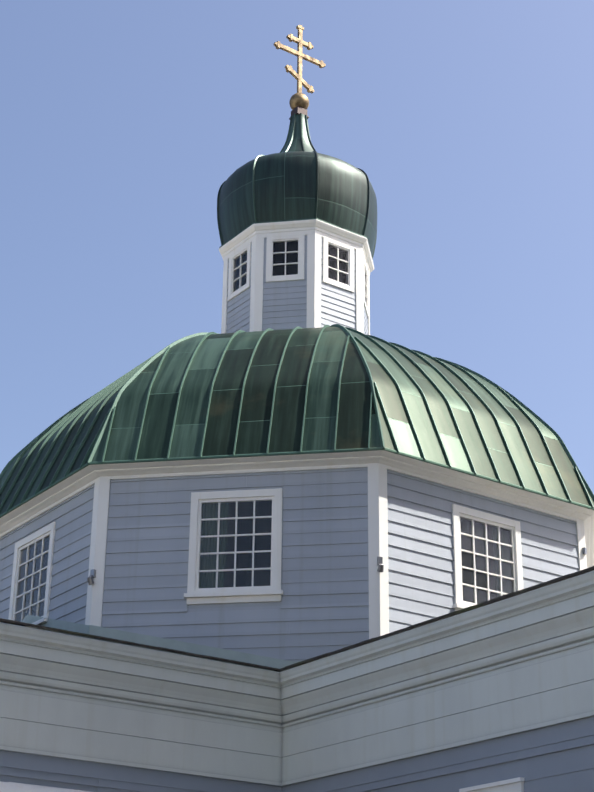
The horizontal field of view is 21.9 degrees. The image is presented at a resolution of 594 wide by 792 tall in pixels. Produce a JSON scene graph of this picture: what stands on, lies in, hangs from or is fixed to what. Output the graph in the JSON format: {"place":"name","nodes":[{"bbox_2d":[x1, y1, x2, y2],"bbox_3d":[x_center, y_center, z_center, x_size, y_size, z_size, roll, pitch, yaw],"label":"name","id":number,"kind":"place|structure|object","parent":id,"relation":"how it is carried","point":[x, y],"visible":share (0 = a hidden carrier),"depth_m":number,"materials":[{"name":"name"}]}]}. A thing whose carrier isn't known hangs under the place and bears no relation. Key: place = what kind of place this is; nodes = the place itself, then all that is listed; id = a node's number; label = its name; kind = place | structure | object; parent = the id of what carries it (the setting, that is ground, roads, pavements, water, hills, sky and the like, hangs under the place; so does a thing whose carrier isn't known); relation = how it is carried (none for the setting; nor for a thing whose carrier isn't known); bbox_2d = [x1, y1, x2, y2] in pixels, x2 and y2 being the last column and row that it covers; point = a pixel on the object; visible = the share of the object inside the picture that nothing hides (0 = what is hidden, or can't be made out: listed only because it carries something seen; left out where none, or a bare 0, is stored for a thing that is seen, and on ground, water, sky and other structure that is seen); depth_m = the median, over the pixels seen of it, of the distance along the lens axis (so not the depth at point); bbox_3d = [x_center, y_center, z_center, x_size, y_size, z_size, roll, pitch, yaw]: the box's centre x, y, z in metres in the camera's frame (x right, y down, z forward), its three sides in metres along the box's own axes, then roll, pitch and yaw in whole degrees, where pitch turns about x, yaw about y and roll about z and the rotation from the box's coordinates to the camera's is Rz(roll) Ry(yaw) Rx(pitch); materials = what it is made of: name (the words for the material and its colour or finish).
{"place":"outdoors","nodes":[
{"label":"outdoors","id":0,"kind":"place"},
{"bbox_2d":[0,0,593,493],"label":"sky","id":1,"kind":"structure","parent":0,"point":[469,124],"materials":[{"name":"blue"}]},
{"label":"ground","id":2,"kind":"structure","parent":0,"visible":0},
{"bbox_2d":[0,716,593,791],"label":"body walls","id":3,"kind":"structure","parent":2,"relation":"on","point":[557,758],"depth_m":15.12,"materials":[{"name":"blue paint"}]},
{"bbox_2d":[0,777,524,791],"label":"window trim","id":4,"kind":"structure","parent":3,"relation":"attached to","point":[513,785],"depth_m":14.47,"materials":[{"name":"white paint"}]},
{"bbox_2d":[0,572,593,786],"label":"cornice","id":5,"kind":"structure","parent":3,"relation":"on","point":[519,664],"depth_m":15.79,"materials":[{"name":"white paint"}]},
{"bbox_2d":[0,566,593,671],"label":"roofs","id":6,"kind":"structure","parent":5,"relation":"on","point":[552,581],"depth_m":15.80,"materials":[{"name":"metal"}]},
{"bbox_2d":[0,467,578,661],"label":"clapboard wall","id":7,"kind":"structure","parent":6,"relation":"on","point":[321,607],"depth_m":19.31,"materials":[{"name":"grey wood"}]},
{"bbox_2d":[21,615,303,670],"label":"roof","id":8,"kind":"structure","parent":7,"relation":"attached to","point":[173,644],"depth_m":18.87,"materials":[{"name":"metal"}]},
{"bbox_2d":[25,501,496,616],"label":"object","id":9,"kind":"object","parent":7,"relation":"in","point":[467,576],"depth_m":26.92,"materials":[{"name":"paint"}]},
{"bbox_2d":[16,500,513,620],"bbox_3d":[-0.063,3.582,23.198,8.693,1.130,8.694,-3,-24,9],"label":"window glass","id":10,"kind":"object","parent":7,"relation":"in","point":[43,578],"visible":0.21,"depth_m":19.84,"materials":[{"name":"black glass"}]},
{"bbox_2d":[27,503,512,615],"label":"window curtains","id":11,"kind":"object","parent":7,"relation":"in","point":[212,545],"depth_m":19.51,"materials":[{"name":"fabric"}]},
{"bbox_2d":[0,219,593,638],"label":"white trim","id":12,"kind":"structure","parent":7,"relation":"attached to","point":[377,463],"depth_m":19.93,"materials":[{"name":"paint"}]},
{"bbox_2d":[0,326,593,517],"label":"dome","id":13,"kind":"structure","parent":12,"relation":"on","point":[320,417],"depth_m":20.46,"materials":[{"name":"green metal"}]},
{"bbox_2d":[0,324,593,510],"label":"roof seams","id":14,"kind":"object","parent":13,"relation":"attached to","point":[126,380],"visible":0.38,"depth_m":21.22,"materials":[{"name":"green metal"}]},
{"bbox_2d":[226,235,367,334],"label":"cupola wall","id":15,"kind":"structure","parent":13,"relation":"on","point":[284,305],"depth_m":24.41,"materials":[{"name":"grey wood"}]},
{"bbox_2d":[217,113,376,259],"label":"onion dome","id":16,"kind":"structure","parent":15,"relation":"on","point":[297,177],"depth_m":25.02,"materials":[{"name":"green metal"}]},
{"bbox_2d":[289,106,308,119],"bbox_3d":[0.037,-4.931,26.925,0.250,0.162,0.250,17,-28,-32],"label":"finial collar","id":17,"kind":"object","parent":16,"relation":"on","point":[297,110],"depth_m":26.86,"materials":[{"name":"metal"}]},
{"bbox_2d":[274,25,325,109],"bbox_3d":[0.048,-5.832,27.320,1.079,1.825,0.350,27,-35,-45],"label":"orthodox cross","id":18,"kind":"object","parent":17,"relation":"on","point":[299,98],"visible":0.81,"depth_m":27.27,"materials":[{"name":"metal"}]},
{"bbox_2d":[234,241,365,301],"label":"window panes","id":19,"kind":"structure","parent":12,"relation":"in","point":[293,266],"depth_m":24.81,"materials":[{"name":"black glass"}]},
{"bbox_2d":[87,547,586,584],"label":"flood lights","id":20,"kind":"object","parent":12,"relation":"attached to","point":[379,569],"visible":1,"depth_m":19.27,"materials":[{"name":"metal"}]},
{"bbox_2d":[0,570,593,672],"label":"gutter lip","id":21,"kind":"object","parent":5,"relation":"on","point":[315,660],"visible":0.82,"depth_m":15.85,"materials":[{"name":"black metal"}]}
]}

